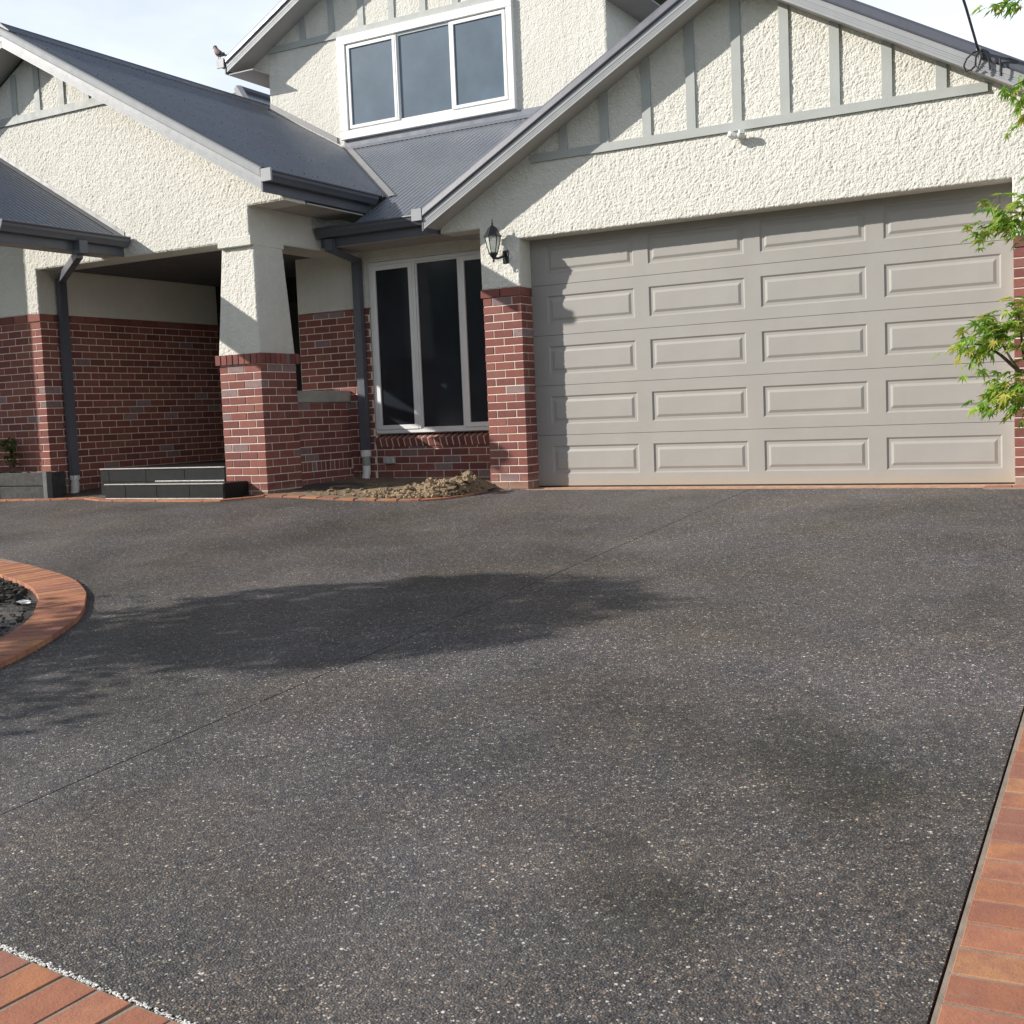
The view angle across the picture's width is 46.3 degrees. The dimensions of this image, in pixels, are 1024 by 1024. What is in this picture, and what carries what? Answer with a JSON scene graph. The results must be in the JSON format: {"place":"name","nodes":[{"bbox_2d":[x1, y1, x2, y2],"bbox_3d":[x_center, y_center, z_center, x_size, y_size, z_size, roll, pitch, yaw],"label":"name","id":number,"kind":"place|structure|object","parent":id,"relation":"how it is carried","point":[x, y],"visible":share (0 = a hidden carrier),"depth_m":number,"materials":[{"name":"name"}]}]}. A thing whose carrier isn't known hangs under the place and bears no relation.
{"place":"outdoors","nodes":[
{"label":"outdoors","id":0,"kind":"place"},
{"bbox_2d":[0,577,30,635],"bbox_3d":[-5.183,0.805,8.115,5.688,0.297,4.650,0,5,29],"label":"garden soil","id":1,"kind":"structure","parent":0,"point":[7,616],"depth_m":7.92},
{"bbox_2d":[13,593,23,604],"bbox_3d":[-3.420,0.609,8.314,0.064,0.100,0.136,-5,5,-27],"label":"clod","id":2,"kind":"object","parent":1,"relation":"on","point":[18,596],"visible":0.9,"depth_m":8.27,"materials":[{"name":"black soil"}]},
{"bbox_2d":[16,599,30,603],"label":"litter","id":3,"kind":"object","parent":1,"relation":"on","point":[23,601],"visible":1,"depth_m":8.16,"materials":[{"name":"white paper"}]},
{"bbox_2d":[0,483,749,814],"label":"driveway","id":4,"kind":"structure","parent":0,"point":[196,616],"depth_m":8.25,"materials":[{"name":"grey asphalt"}]},
{"bbox_2d":[0,471,66,498],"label":"timber planter","id":5,"kind":"object","parent":4,"relation":"on","point":[50,484],"visible":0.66,"depth_m":14.82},
{"bbox_2d":[0,470,56,472],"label":"planter soil","id":6,"kind":"structure","parent":5,"relation":"in","point":[22,471],"depth_m":15.03,"materials":[{"name":"brown soil"}]},
{"bbox_2d":[0,436,22,471],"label":"garden plant","id":7,"kind":"object","parent":6,"relation":"on","point":[8,446],"visible":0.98,"depth_m":15.14,"materials":[{"name":"green plant"}]},
{"bbox_2d":[99,465,248,498],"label":"entry steps","id":8,"kind":"structure","parent":4,"relation":"on","point":[187,482],"depth_m":13.76,"materials":[{"name":"black tile"}]},
{"bbox_2d":[0,490,486,501],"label":"paver border","id":9,"kind":"object","parent":4,"relation":"on","point":[252,497],"visible":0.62,"depth_m":13.06,"materials":[{"name":"brick"}]},
{"bbox_2d":[255,477,494,498],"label":"bed soil","id":10,"kind":"structure","parent":0,"point":[383,482],"depth_m":13.41,"materials":[{"name":"brown soil"}]},
{"bbox_2d":[307,475,484,498],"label":"clay clods","id":11,"kind":"object","parent":10,"relation":"on","point":[424,490],"visible":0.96,"depth_m":12.70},
{"bbox_2d":[425,477,433,483],"bbox_3d":[-0.881,-0.320,12.826,0.100,0.109,0.100,0,5,29],"label":"clod","id":12,"kind":"object","parent":11,"relation":"on","point":[429,480],"visible":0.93,"depth_m":12.80,"materials":[{"name":"soil"}]},
{"bbox_2d":[442,478,448,483],"bbox_3d":[-0.702,-0.321,12.684,0.080,0.073,0.076,-2,5,6],"label":"clod","id":13,"kind":"object","parent":11,"relation":"on","point":[445,481],"visible":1,"depth_m":12.65,"materials":[{"name":"soil"}]},
{"bbox_2d":[462,473,471,481],"bbox_3d":[-0.471,-0.359,12.706,0.096,0.099,0.116,-6,6,-41],"label":"clod","id":14,"kind":"object","parent":11,"relation":"on","point":[467,477],"visible":1,"depth_m":12.67,"materials":[{"name":"soil"}]},
{"bbox_2d":[462,470,472,478],"bbox_3d":[-0.475,-0.390,12.823,0.126,0.113,0.122,-2,5,9],"label":"clod","id":15,"kind":"object","parent":11,"relation":"on","point":[469,472],"visible":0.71,"depth_m":12.78,"materials":[{"name":"soil"}]},
{"bbox_2d":[0,488,1023,1023],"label":"driveway","id":16,"kind":"structure","parent":0,"point":[742,758],"depth_m":4.04,"materials":[{"name":"grey asphalt"}]},
{"bbox_2d":[0,943,196,1023],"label":"quartz chips","id":17,"kind":"object","parent":16,"relation":"on","point":[65,973],"visible":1,"depth_m":3.07,"materials":[{"name":"white gravel"}]},
{"bbox_2d":[928,710,1023,1023],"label":"joint filler","id":18,"kind":"object","parent":16,"relation":"on","point":[972,881],"visible":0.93,"depth_m":3.25,"materials":[{"name":"rubber"}]},
{"bbox_2d":[0,0,1023,94],"label":"sky","id":19,"kind":"structure","parent":0,"point":[177,38],"materials":[{"name":"white"}]},
{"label":"ground","id":20,"kind":"structure","parent":0,"visible":0},
{"bbox_2d":[0,558,86,667],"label":"paver border","id":21,"kind":"object","parent":20,"relation":"on","point":[60,606],"visible":0.76,"depth_m":7.93,"materials":[{"name":"brick"}]},
{"bbox_2d":[0,949,179,1023],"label":"paver border","id":22,"kind":"object","parent":20,"relation":"on","point":[32,993],"visible":1,"depth_m":2.95,"materials":[{"name":"brick"}]},
{"bbox_2d":[0,0,1023,494],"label":"house","id":23,"kind":"structure","parent":20,"relation":"on","point":[296,278],"depth_m":12.96,"materials":[{"name":"paint"}]},
{"bbox_2d":[212,45,226,58],"bbox_3d":[-4.378,-6.892,17.972,0.293,0.233,0.112,0,5,29],"label":"bird","id":24,"kind":"object","parent":23,"relation":"on","point":[218,53],"visible":1,"depth_m":17.95},
{"bbox_2d":[289,302,301,390],"bbox_3d":[-2.686,-1.873,16.724,1.000,2.140,0.038,0,5,29],"label":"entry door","id":25,"kind":"structure","parent":23,"relation":"in","point":[293,307],"depth_m":16.84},
{"bbox_2d":[383,457,395,463],"bbox_3d":[-1.492,-0.630,14.567,0.160,0.082,0.058,0,5,29],"label":"power outlet","id":26,"kind":"object","parent":23,"relation":"attached to","point":[389,460],"visible":1,"depth_m":14.54,"materials":[{"name":"plastic"}]},
{"bbox_2d":[336,0,517,140],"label":"window","id":27,"kind":"structure","parent":23,"relation":"in","point":[458,64],"depth_m":16.63,"materials":[{"name":"blue glass"}]},
{"bbox_2d":[368,250,488,433],"bbox_3d":[-0.866,-1.977,14.126,1.880,2.058,0.072,0,5,29],"label":"window","id":28,"kind":"structure","parent":23,"relation":"in","point":[427,312],"depth_m":14.19,"materials":[{"name":"black glass"}]},
{"bbox_2d":[483,221,508,263],"bbox_3d":[-0.170,-2.878,12.739,0.266,0.465,0.175,-2,5,-2],"label":"wall lantern","id":29,"kind":"object","parent":23,"relation":"attached to","point":[492,236],"depth_m":12.71,"materials":[{"name":"black metal"}]},
{"bbox_2d":[727,129,744,142],"bbox_3d":[2.145,-3.567,11.409,0.176,0.115,0.134,0,5,29],"label":"security light","id":30,"kind":"object","parent":23,"relation":"attached to","point":[733,135],"visible":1,"depth_m":11.38,"materials":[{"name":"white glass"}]},
{"bbox_2d":[530,182,1015,486],"bbox_3d":[2.375,-1.629,11.881,4.872,2.750,0.054,0,5,29],"label":"garage door","id":31,"kind":"structure","parent":23,"relation":"in","point":[797,346],"depth_m":11.74,"materials":[{"name":"paint"}]},
{"bbox_2d":[962,0,1017,75],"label":"service cable","id":32,"kind":"object","parent":23,"relation":"attached to","point":[979,51],"visible":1,"depth_m":10.00,"materials":[{"name":"black rubber"}]},
{"bbox_2d":[930,713,1023,1023],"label":"paver border","id":33,"kind":"object","parent":20,"relation":"on","point":[983,981],"visible":1,"depth_m":2.96,"materials":[{"name":"brick"}]},
{"bbox_2d":[931,0,1023,430],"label":"maple tree","id":34,"kind":"object","parent":20,"relation":"on","point":[988,327],"visible":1,"depth_m":4.90,"materials":[{"name":"green plant"}]},
{"bbox_2d":[983,485,1023,488],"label":"paver border","id":35,"kind":"object","parent":20,"relation":"on","point":[1003,487],"visible":0.57,"depth_m":10.47,"materials":[{"name":"brick"}]}
]}

